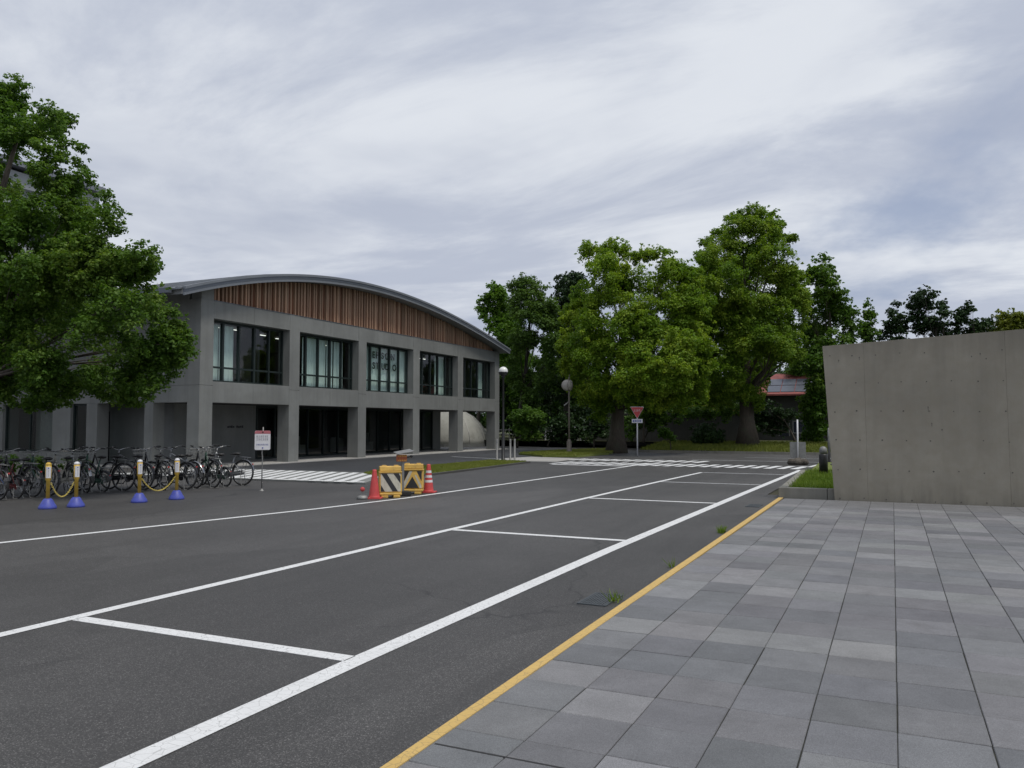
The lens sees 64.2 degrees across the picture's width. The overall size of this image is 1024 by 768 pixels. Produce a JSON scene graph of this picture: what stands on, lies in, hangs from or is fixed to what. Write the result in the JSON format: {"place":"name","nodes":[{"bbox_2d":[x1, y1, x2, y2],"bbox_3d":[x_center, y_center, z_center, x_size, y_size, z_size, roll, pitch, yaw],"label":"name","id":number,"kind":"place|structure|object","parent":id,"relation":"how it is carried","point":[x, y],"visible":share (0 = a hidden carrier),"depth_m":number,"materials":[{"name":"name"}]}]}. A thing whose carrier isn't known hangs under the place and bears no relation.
{"place":"outdoors","nodes":[
{"label":"outdoors","id":0,"kind":"place"},
{"bbox_2d":[0,274,510,468],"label":"exhibition hall","id":1,"kind":"structure","parent":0,"point":[306,368],"depth_m":36.13,"materials":[{"name":"concrete"}]},
{"bbox_2d":[108,411,109,460],"bbox_3d":[-16.746,2.168,33.621,0.400,2.070,0.059,-1,-3,25],"label":"side door","id":2,"kind":"structure","parent":1,"relation":"in","point":[109,411],"depth_m":33.55,"materials":[{"name":"black paint"}]},
{"bbox_2d":[213,320,282,385],"bbox_3d":[-10.414,-1.154,32.079,0.629,2.323,4.187,-1,-3,25],"label":"window","id":3,"kind":"structure","parent":1,"relation":"in","point":[223,371],"depth_m":31.66,"materials":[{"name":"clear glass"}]},
{"bbox_2d":[299,333,357,390],"bbox_3d":[-8.374,-0.938,36.446,0.622,2.323,4.187,-1,-3,25],"label":"window","id":4,"kind":"structure","parent":1,"relation":"in","point":[315,352],"depth_m":36.72,"materials":[{"name":"clear glass"}]},
{"bbox_2d":[366,344,407,393],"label":"window","id":5,"kind":"structure","parent":1,"relation":"in","point":[384,367],"depth_m":41.14,"materials":[{"name":"clear glass"}]},
{"bbox_2d":[420,352,452,396],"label":"window","id":6,"kind":"structure","parent":1,"relation":"in","point":[439,385],"depth_m":45.81,"materials":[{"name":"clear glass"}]},
{"bbox_2d":[463,358,489,398],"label":"window","id":7,"kind":"structure","parent":1,"relation":"in","point":[479,389],"depth_m":50.08,"materials":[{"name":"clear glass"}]},
{"bbox_2d":[223,446,566,471],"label":"driveway","id":8,"kind":"structure","parent":0,"point":[359,465],"depth_m":34.64,"materials":[{"name":"concrete"}]},
{"bbox_2d":[0,446,831,767],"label":"road","id":9,"kind":"structure","parent":0,"point":[78,694],"depth_m":7.71,"materials":[{"name":"grey asphalt"}]},
{"bbox_2d":[0,450,10,499],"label":"bicycle","id":10,"kind":"object","parent":9,"relation":"on","point":[6,471],"visible":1,"depth_m":17.01,"materials":[{"name":"metal"}]},
{"bbox_2d":[0,454,21,473],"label":"shrub","id":11,"kind":"object","parent":9,"relation":"on","point":[13,456],"visible":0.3,"depth_m":20.86,"materials":[{"name":"green plant"}]},
{"bbox_2d":[0,450,26,498],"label":"bicycle","id":12,"kind":"object","parent":9,"relation":"on","point":[12,485],"visible":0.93,"depth_m":17.41,"materials":[{"name":"metal"}]},
{"bbox_2d":[0,448,43,497],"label":"bicycle","id":13,"kind":"object","parent":9,"relation":"on","point":[28,481],"visible":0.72,"depth_m":17.78,"materials":[{"name":"metal"}]},
{"bbox_2d":[23,454,45,485],"bbox_3d":[-12.070,2.204,20.776,0.796,0.826,0.521,1,-3,-13],"label":"shrub","id":14,"kind":"object","parent":9,"relation":"on","point":[40,460],"visible":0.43,"depth_m":20.72,"materials":[{"name":"green plant"}]},
{"bbox_2d":[17,448,60,495],"bbox_3d":[-10.646,1.969,18.366,1.785,1.042,0.576,-2,-6,33],"label":"bicycle","id":15,"kind":"object","parent":9,"relation":"on","point":[38,481],"visible":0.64,"depth_m":18.24,"materials":[{"name":"metal"}]},
{"bbox_2d":[38,462,56,509],"bbox_3d":[-8.744,1.912,15.380,0.316,0.870,0.313,2,-3,-29],"label":"barrier post","id":16,"kind":"object","parent":9,"relation":"on","point":[47,502],"visible":1,"depth_m":15.34,"materials":[{"name":"blue plastic"}]},
{"bbox_2d":[0,154,105,448],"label":"classroom block","id":17,"kind":"structure","parent":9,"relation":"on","point":[19,171],"depth_m":37.68,"materials":[{"name":"concrete"}]},
{"bbox_2d":[40,447,74,494],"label":"bicycle","id":18,"kind":"object","parent":9,"relation":"on","point":[63,480],"visible":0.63,"depth_m":18.59,"materials":[{"name":"metal"}]},
{"bbox_2d":[57,459,91,474],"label":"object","id":19,"kind":"object","parent":9,"relation":"on","point":[61,465],"visible":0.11,"depth_m":20.95,"materials":[{"name":"black metal"}]},
{"bbox_2d":[60,446,91,493],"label":"bicycle","id":20,"kind":"object","parent":9,"relation":"on","point":[82,478],"visible":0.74,"depth_m":18.91,"materials":[{"name":"metal"}]},
{"bbox_2d":[67,462,84,507],"bbox_3d":[-8.377,1.928,15.694,0.313,0.870,0.316,-3,-4,45],"label":"barrier post","id":21,"kind":"object","parent":9,"relation":"on","point":[75,501],"visible":1,"depth_m":15.66,"materials":[{"name":"blue plastic"}]},
{"bbox_2d":[73,447,111,491],"bbox_3d":[-9.921,2.017,19.307,1.494,1.042,0.576,-2,-7,31],"label":"bicycle","id":22,"kind":"object","parent":9,"relation":"on","point":[98,480],"visible":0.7,"depth_m":19.14,"materials":[{"name":"metal"}]},
{"bbox_2d":[0,72,200,413],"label":"broadleaf tree","id":23,"kind":"object","parent":9,"relation":"on","point":[94,264],"visible":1,"depth_m":17.56,"materials":[{"name":"green plant"}]},
{"bbox_2d":[77,447,136,490],"bbox_3d":[-9.731,2.026,19.512,1.785,1.042,0.576,-1,-6,15],"label":"bicycle","id":24,"kind":"object","parent":9,"relation":"on","point":[116,476],"visible":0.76,"depth_m":19.41,"materials":[{"name":"metal"}]},
{"bbox_2d":[100,446,154,490],"bbox_3d":[-9.305,2.037,19.728,1.785,1.042,0.576,-1,-7,22],"label":"bicycle","id":25,"kind":"object","parent":9,"relation":"on","point":[130,477],"visible":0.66,"depth_m":19.60,"materials":[{"name":"black metal"}]},
{"bbox_2d":[131,459,147,502],"bbox_3d":[-7.589,1.974,16.628,0.316,0.870,0.313,3,-4,-42],"label":"barrier post","id":26,"kind":"object","parent":9,"relation":"on","point":[139,497],"visible":1,"depth_m":16.59,"materials":[{"name":"blue plastic"}]},
{"bbox_2d":[141,478,174,490],"bbox_3d":[-7.349,2.085,16.961,0.036,0.296,0.763,-2,-3,35],"label":"plastic chain","id":27,"kind":"object","parent":26,"relation":"hanging from","point":[154,489],"visible":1,"depth_m":16.88,"materials":[{"name":"yellow plastic"}]},
{"bbox_2d":[132,445,170,489],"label":"bicycle","id":28,"kind":"object","parent":9,"relation":"on","point":[157,468],"visible":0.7,"depth_m":19.89,"materials":[{"name":"metal"}]},
{"bbox_2d":[142,446,197,489],"bbox_3d":[-8.376,2.049,19.946,1.785,1.042,0.576,-1,-7,21],"label":"bicycle","id":29,"kind":"object","parent":9,"relation":"on","point":[181,476],"visible":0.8,"depth_m":19.81,"materials":[{"name":"metal"}]},
{"bbox_2d":[168,458,183,499],"bbox_3d":[-7.107,2.008,17.307,0.316,0.870,0.313,1,-3,-22],"label":"barrier post","id":30,"kind":"object","parent":9,"relation":"on","point":[176,494],"visible":1,"depth_m":17.27,"materials":[{"name":"blue plastic"}]},
{"bbox_2d":[158,445,204,488],"bbox_3d":[-8.293,2.069,20.361,1.785,1.042,0.576,-1,0,29],"label":"bicycle","id":31,"kind":"object","parent":9,"relation":"on","point":[190,474],"visible":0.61,"depth_m":20.19,"materials":[{"name":"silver metal"}]},
{"bbox_2d":[184,445,222,487],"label":"bicycle","id":32,"kind":"object","parent":9,"relation":"on","point":[207,474],"visible":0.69,"depth_m":20.50,"materials":[{"name":"metal"}]},
{"bbox_2d":[191,445,232,486],"bbox_3d":[-7.677,2.099,20.940,1.494,1.042,0.576,-2,0,33],"label":"bicycle","id":33,"kind":"object","parent":9,"relation":"on","point":[224,468],"visible":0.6,"depth_m":20.80,"materials":[{"name":"metal"}]},
{"bbox_2d":[73,617,353,660],"bbox_3d":[-2.327,1.897,6.127,2.700,0.003,0.130,-1,-3,25],"label":"bay divider line","id":34,"kind":"object","parent":9,"relation":"on","point":[265,646],"visible":1,"depth_m":6.04,"materials":[{"name":"white paint"}]},
{"bbox_2d":[199,445,254,485],"bbox_3d":[-7.469,2.116,21.299,1.785,1.042,0.576,-1,-7,19],"label":"bicycle","id":35,"kind":"object","parent":9,"relation":"on","point":[237,472],"visible":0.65,"depth_m":21.17,"materials":[{"name":"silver metal"}]},
{"bbox_2d":[121,468,377,484],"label":"crosswalk","id":36,"kind":"structure","parent":9,"relation":"on","point":[362,478],"depth_m":23.99,"materials":[{"name":"paint"}]},
{"bbox_2d":[255,427,270,490],"bbox_3d":[-5.983,1.793,19.544,0.360,1.520,0.120,1,-3,-20],"label":"notice sign","id":37,"kind":"object","parent":9,"relation":"on","point":[262,440],"visible":1,"depth_m":19.53,"materials":[{"name":"metal"}]},
{"bbox_2d":[0,461,668,542],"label":"lane line","id":38,"kind":"object","parent":9,"relation":"on","point":[291,511],"visible":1,"depth_m":14.53,"materials":[{"name":"white paint"}]},
{"bbox_2d":[0,472,702,636],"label":"road marking line","id":39,"kind":"object","parent":9,"relation":"on","point":[22,629],"visible":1,"depth_m":8.54,"materials":[{"name":"white paint"}]},
{"bbox_2d":[357,487,367,499],"bbox_3d":[-3.181,2.320,17.361,0.250,0.260,0.246,1,-3,-10],"label":"delineator","id":40,"kind":"object","parent":9,"relation":"on","point":[362,496],"visible":1,"depth_m":17.29,"materials":[{"name":"plastic"}]},
{"bbox_2d":[368,469,382,498],"bbox_3d":[-2.952,2.147,17.505,0.340,0.620,0.340,0,-3,2],"label":"traffic cone","id":41,"kind":"object","parent":9,"relation":"on","point":[374,491],"visible":0.97,"depth_m":17.43,"materials":[{"name":"red plastic"}]},
{"bbox_2d":[378,465,401,497],"bbox_3d":[-2.666,2.123,17.837,0.498,0.700,0.380,1,-3,-15],"label":"barricade","id":42,"kind":"object","parent":9,"relation":"on","point":[389,480],"visible":0.95,"depth_m":17.71,"materials":[{"name":"yellow plastic"}]},
{"bbox_2d":[393,449,413,495],"bbox_3d":[-2.424,1.978,18.281,0.413,1.034,0.279,2,-3,-28],"label":"warning light","id":43,"kind":"object","parent":9,"relation":"on","point":[401,458],"visible":0.91,"depth_m":18.24,"materials":[{"name":"orange plastic"}]},
{"bbox_2d":[404,463,423,493],"bbox_3d":[-2.281,2.170,18.782,0.498,0.700,0.380,0,-3,-1],"label":"barricade","id":44,"kind":"object","parent":9,"relation":"on","point":[414,478],"visible":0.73,"depth_m":18.66,"materials":[{"name":"yellow plastic"}]},
{"bbox_2d":[422,464,436,492],"bbox_3d":[-1.949,2.204,19.067,0.340,0.660,0.340,0,-3,8],"label":"traffic cone","id":45,"kind":"object","parent":9,"relation":"on","point":[428,485],"visible":0.87,"depth_m":18.99,"materials":[{"name":"red plastic"}]},
{"bbox_2d":[100,470,799,767],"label":"edge line","id":46,"kind":"object","parent":9,"relation":"on","point":[146,755],"visible":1,"depth_m":5.33,"materials":[{"name":"white paint"}]},
{"bbox_2d":[424,461,530,475],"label":"kerb","id":47,"kind":"structure","parent":9,"relation":"on","point":[462,470],"depth_m":28.55,"materials":[{"name":"concrete"}]},
{"bbox_2d":[455,529,624,540],"bbox_3d":[0.330,2.177,11.777,2.680,0.003,0.130,-1,-3,25],"label":"bay divider line","id":48,"kind":"object","parent":9,"relation":"on","point":[540,535],"visible":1,"depth_m":11.70,"materials":[{"name":"white paint"}]},
{"bbox_2d":[380,497,782,767],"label":"yellow line","id":49,"kind":"object","parent":9,"relation":"on","point":[402,758],"visible":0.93,"depth_m":5.43,"materials":[{"name":"paint"}]},
{"bbox_2d":[577,592,622,606],"bbox_3d":[0.806,1.962,7.440,0.270,0.010,0.510,-1,-3,25],"label":"drain grate","id":50,"kind":"object","parent":9,"relation":"on","point":[597,599],"visible":0.89,"depth_m":7.39,"materials":[{"name":"metal"}]},
{"bbox_2d":[600,588,631,602],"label":"weeds","id":51,"kind":"object","parent":9,"relation":"on","point":[613,599],"visible":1,"depth_m":7.35,"materials":[{"name":"green plant"}]},
{"bbox_2d":[631,407,643,455],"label":"stop sign","id":52,"kind":"object","parent":9,"relation":"on","point":[636,411],"visible":1,"depth_m":41.40,"materials":[{"name":"red metal"}]},
{"bbox_2d":[592,498,714,503],"bbox_3d":[2.906,2.440,17.079,2.690,0.003,0.130,-1,-3,25],"label":"bay divider line","id":53,"kind":"object","parent":9,"relation":"on","point":[650,500],"visible":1,"depth_m":17.08,"materials":[{"name":"white paint"}]},
{"bbox_2d":[549,458,804,468],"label":"crosswalk","id":54,"kind":"structure","parent":9,"relation":"on","point":[592,463],"depth_m":32.26,"materials":[{"name":"white paint"}]},
{"bbox_2d":[715,525,731,532],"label":"weeds","id":55,"kind":"object","parent":9,"relation":"on","point":[718,530],"visible":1,"depth_m":11.99,"materials":[{"name":"green plant"}]},
{"bbox_2d":[638,450,830,454],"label":"kerb","id":56,"kind":"structure","parent":9,"relation":"on","point":[725,452],"depth_m":44.44,"materials":[{"name":"concrete"}]},
{"bbox_2d":[787,420,808,464],"bbox_3d":[11.327,2.304,32.364,0.814,1.790,0.628,-1,-3,19],"label":"portable sign","id":57,"kind":"object","parent":9,"relation":"on","point":[797,451],"visible":1,"depth_m":32.34,"materials":[{"name":"white plastic"}]},
{"bbox_2d":[827,428,830,461],"bbox_3d":[12.854,2.506,33.091,0.100,1.460,0.095,-1,-3,25],"label":"thin post","id":58,"kind":"object","parent":9,"relation":"on","point":[829,458],"visible":0.65,"depth_m":33.05,"materials":[{"name":"metal"}]},
{"bbox_2d":[364,459,525,475],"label":"grass","id":59,"kind":"structure","parent":0,"point":[442,467],"depth_m":30.05,"materials":[{"name":"green plant"}]},
{"bbox_2d":[0,0,1023,412],"label":"sky","id":60,"kind":"structure","parent":0,"point":[434,152],"materials":[{"name":"grey"}]},
{"bbox_2d":[500,457,577,461],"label":"pavement","id":61,"kind":"structure","parent":0,"point":[541,459],"depth_m":36.55,"materials":[{"name":"concrete"}]},
{"bbox_2d":[499,367,507,459],"bbox_3d":[-0.385,1.294,35.634,0.418,4.105,0.418,-1,-3,25],"label":"globe lamp","id":62,"kind":"object","parent":61,"relation":"on","point":[503,372],"visible":0.97,"depth_m":35.57,"materials":[{"name":"grey metal"}]},
{"bbox_2d":[518,448,612,455],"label":"grass","id":63,"kind":"structure","parent":0,"point":[578,451],"depth_m":42.34,"materials":[{"name":"green plant"}]},
{"bbox_2d":[519,452,612,456],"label":"curb","id":64,"kind":"structure","parent":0,"point":[587,455],"depth_m":39.97,"materials":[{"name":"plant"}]},
{"bbox_2d":[561,374,572,451],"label":"traffic mirror","id":65,"kind":"object","parent":64,"relation":"on","point":[566,385],"visible":0.95,"depth_m":43.41,"materials":[{"name":"silver metal"}]},
{"bbox_2d":[583,406,610,447],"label":"shrub","id":66,"kind":"object","parent":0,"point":[600,431],"visible":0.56,"depth_m":52.57,"materials":[{"name":"green plant"}]},
{"bbox_2d":[484,428,778,494],"bbox_3d":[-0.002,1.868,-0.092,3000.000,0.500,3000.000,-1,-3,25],"label":"ground","id":67,"kind":"structure","parent":0,"point":[579,444],"depth_m":61.79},
{"bbox_2d":[0,404,86,462],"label":"office wing","id":68,"kind":"structure","parent":67,"relation":"on","point":[58,429],"depth_m":33.45,"materials":[{"name":"grey concrete"}]},
{"bbox_2d":[5,404,49,450],"bbox_3d":[-19.745,1.799,33.475,3.100,1.902,0.080,-1,-3,25],"label":"window","id":69,"kind":"structure","parent":68,"relation":"in","point":[7,408],"depth_m":33.68,"materials":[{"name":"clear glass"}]},
{"bbox_2d":[72,404,86,451],"bbox_3d":[-16.957,1.738,32.178,0.950,1.902,0.080,-1,-3,25],"label":"window","id":70,"kind":"structure","parent":68,"relation":"in","point":[75,405],"depth_m":32.33,"materials":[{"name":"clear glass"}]},
{"bbox_2d":[440,412,485,446],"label":"dome pavilion","id":71,"kind":"structure","parent":67,"relation":"on","point":[474,433],"depth_m":58.11,"materials":[{"name":"concrete"}]},
{"bbox_2d":[779,462,834,499],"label":"curb","id":72,"kind":"structure","parent":67,"relation":"on","point":[786,490],"depth_m":17.52,"materials":[{"name":"concrete"}]},
{"bbox_2d":[789,467,833,488],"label":"grass","id":73,"kind":"structure","parent":72,"relation":"on","point":[811,478],"depth_m":19.46,"materials":[{"name":"green plant"}]},
{"bbox_2d":[819,446,827,473],"bbox_3d":[8.661,2.167,22.693,0.230,0.870,0.227,-1,-3,25],"label":"bollard lamp","id":74,"kind":"object","parent":72,"relation":"on","point":[823,461],"visible":0.92,"depth_m":22.61,"materials":[{"name":"black metal"}]},
{"bbox_2d":[499,432,830,452],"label":"verge","id":75,"kind":"structure","parent":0,"point":[507,437],"depth_m":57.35,"materials":[{"name":"plant"}]},
{"bbox_2d":[473,280,538,421],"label":"ginkgo tree","id":76,"kind":"object","parent":75,"relation":"on","point":[498,322],"visible":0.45,"depth_m":62.53,"materials":[{"name":"green plant"}]},
{"bbox_2d":[482,342,545,426],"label":"background tree","id":77,"kind":"object","parent":75,"relation":"on","point":[534,358],"visible":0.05,"depth_m":68.90,"materials":[{"name":"green plant"}]},
{"bbox_2d":[504,404,550,447],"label":"shrub","id":78,"kind":"object","parent":75,"relation":"on","point":[528,418],"visible":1,"depth_m":54.16,"materials":[{"name":"green plant"}]},
{"bbox_2d":[504,272,567,439],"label":"sparse tree","id":79,"kind":"object","parent":75,"relation":"on","point":[539,311],"visible":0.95,"depth_m":58.13,"materials":[{"name":"green plant"}]},
{"bbox_2d":[467,380,629,445],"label":"undergrowth","id":80,"kind":"object","parent":75,"relation":"on","point":[576,410],"visible":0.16,"depth_m":62.00,"materials":[{"name":"green plant"}]},
{"bbox_2d":[530,324,585,415],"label":"background tree","id":81,"kind":"object","parent":75,"relation":"on","point":[557,405],"visible":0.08,"depth_m":68.03,"materials":[{"name":"green plant"}]},
{"bbox_2d":[538,411,593,446],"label":"shrub","id":82,"kind":"object","parent":75,"relation":"on","point":[556,430],"visible":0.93,"depth_m":55.40,"materials":[{"name":"green plant"}]},
{"bbox_2d":[544,270,594,421],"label":"conifer tree","id":83,"kind":"object","parent":75,"relation":"on","point":[562,290],"visible":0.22,"depth_m":59.11,"materials":[{"name":"green plant"}]},
{"bbox_2d":[554,236,719,452],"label":"camphor tree","id":84,"kind":"object","parent":75,"relation":"on","point":[676,368],"visible":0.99,"depth_m":42.36,"materials":[{"name":"green plant"}]},
{"bbox_2d":[475,357,823,441],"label":"woods","id":85,"kind":"object","parent":75,"relation":"on","point":[778,370],"depth_m":74.23,"materials":[{"name":"green plant"}]},
{"bbox_2d":[624,404,676,442],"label":"shrub","id":86,"kind":"object","parent":75,"relation":"on","point":[653,418],"visible":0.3,"depth_m":51.13,"materials":[{"name":"green plant"}]},
{"bbox_2d":[589,413,738,445],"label":"garden wall","id":87,"kind":"structure","parent":75,"relation":"on","point":[682,431],"depth_m":53.42,"materials":[{"name":"concrete"}]},
{"bbox_2d":[657,425,677,449],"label":"sapling","id":88,"kind":"object","parent":75,"relation":"on","point":[664,433],"visible":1,"depth_m":46.05,"materials":[{"name":"green plant"}]},
{"bbox_2d":[624,402,739,440],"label":"shrub","id":89,"kind":"object","parent":75,"relation":"on","point":[727,413],"visible":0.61,"depth_m":51.81,"materials":[{"name":"green plant"}]},
{"bbox_2d":[670,397,717,412],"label":"shrub","id":90,"kind":"object","parent":75,"relation":"on","point":[697,403],"visible":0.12,"depth_m":54.79,"materials":[{"name":"green plant"}]},
{"bbox_2d":[688,419,725,444],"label":"round bush","id":91,"kind":"object","parent":75,"relation":"on","point":[704,433],"visible":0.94,"depth_m":48.16,"materials":[{"name":"green plant"}]},
{"bbox_2d":[677,201,812,444],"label":"camphor tree","id":92,"kind":"object","parent":75,"relation":"on","point":[758,328],"visible":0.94,"depth_m":45.21,"materials":[{"name":"green plant"}]},
{"bbox_2d":[754,399,797,441],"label":"shrub","id":93,"kind":"object","parent":75,"relation":"on","point":[775,421],"visible":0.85,"depth_m":52.69,"materials":[{"name":"green plant"}]},
{"bbox_2d":[753,374,828,440],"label":"red roof house","id":94,"kind":"structure","parent":75,"relation":"on","point":[784,390],"depth_m":58.12,"materials":[{"name":"metal"}]},
{"bbox_2d":[793,421,805,432],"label":"window","id":95,"kind":"structure","parent":94,"relation":"in","point":[800,426],"depth_m":57.55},
{"bbox_2d":[783,318,828,376],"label":"background tree","id":96,"kind":"object","parent":75,"relation":"on","point":[795,370],"visible":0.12,"depth_m":59.76,"materials":[{"name":"green plant"}]},
{"bbox_2d":[796,430,827,442],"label":"shrub","id":97,"kind":"object","parent":75,"relation":"on","point":[803,438],"visible":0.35,"depth_m":48.85,"materials":[{"name":"green plant"}]},
{"bbox_2d":[795,251,863,440],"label":"slim tree","id":98,"kind":"object","parent":75,"relation":"on","point":[812,405],"visible":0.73,"depth_m":47.23,"materials":[{"name":"green plant"}]},
{"bbox_2d":[856,297,881,342],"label":"thin tree","id":99,"kind":"object","parent":75,"relation":"on","point":[868,333],"visible":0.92,"depth_m":54.92,"materials":[{"name":"green plant"}]},
{"bbox_2d":[877,300,912,340],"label":"pine tree","id":100,"kind":"object","parent":75,"relation":"on","point":[896,324],"visible":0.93,"depth_m":55.97,"materials":[{"name":"green plant"}]},
{"bbox_2d":[903,284,955,337],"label":"pine tree","id":101,"kind":"object","parent":75,"relation":"on","point":[933,324],"visible":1,"depth_m":55.50,"materials":[{"name":"green plant"}]},
{"bbox_2d":[944,299,977,335],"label":"pine tree","id":102,"kind":"object","parent":75,"relation":"on","point":[961,315],"visible":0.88,"depth_m":55.34,"materials":[{"name":"green plant"}]},
{"bbox_2d":[960,317,997,333],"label":"dark round tree","id":103,"kind":"object","parent":75,"relation":"on","point":[982,325],"visible":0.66,"depth_m":55.19,"materials":[{"name":"green plant"}]},
{"bbox_2d":[986,308,1023,331],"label":"yellowgreen tree","id":104,"kind":"object","parent":75,"relation":"on","point":[1011,321],"visible":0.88,"depth_m":56.47,"materials":[{"name":"green plant"}]},
{"bbox_2d":[398,498,1023,767],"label":"plaza","id":105,"kind":"structure","parent":0,"point":[799,633],"depth_m":5.44,"materials":[{"name":"tile"}]},
{"bbox_2d":[435,743,563,767],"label":"expansion joint","id":106,"kind":"object","parent":105,"relation":"on","point":[504,757],"visible":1,"depth_m":3.90,"materials":[{"name":"black rubber"}]},
{"bbox_2d":[822,329,1023,506],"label":"concrete wall","id":107,"kind":"structure","parent":105,"relation":"on","point":[934,420],"depth_m":16.45,"materials":[{"name":"grey concrete"}]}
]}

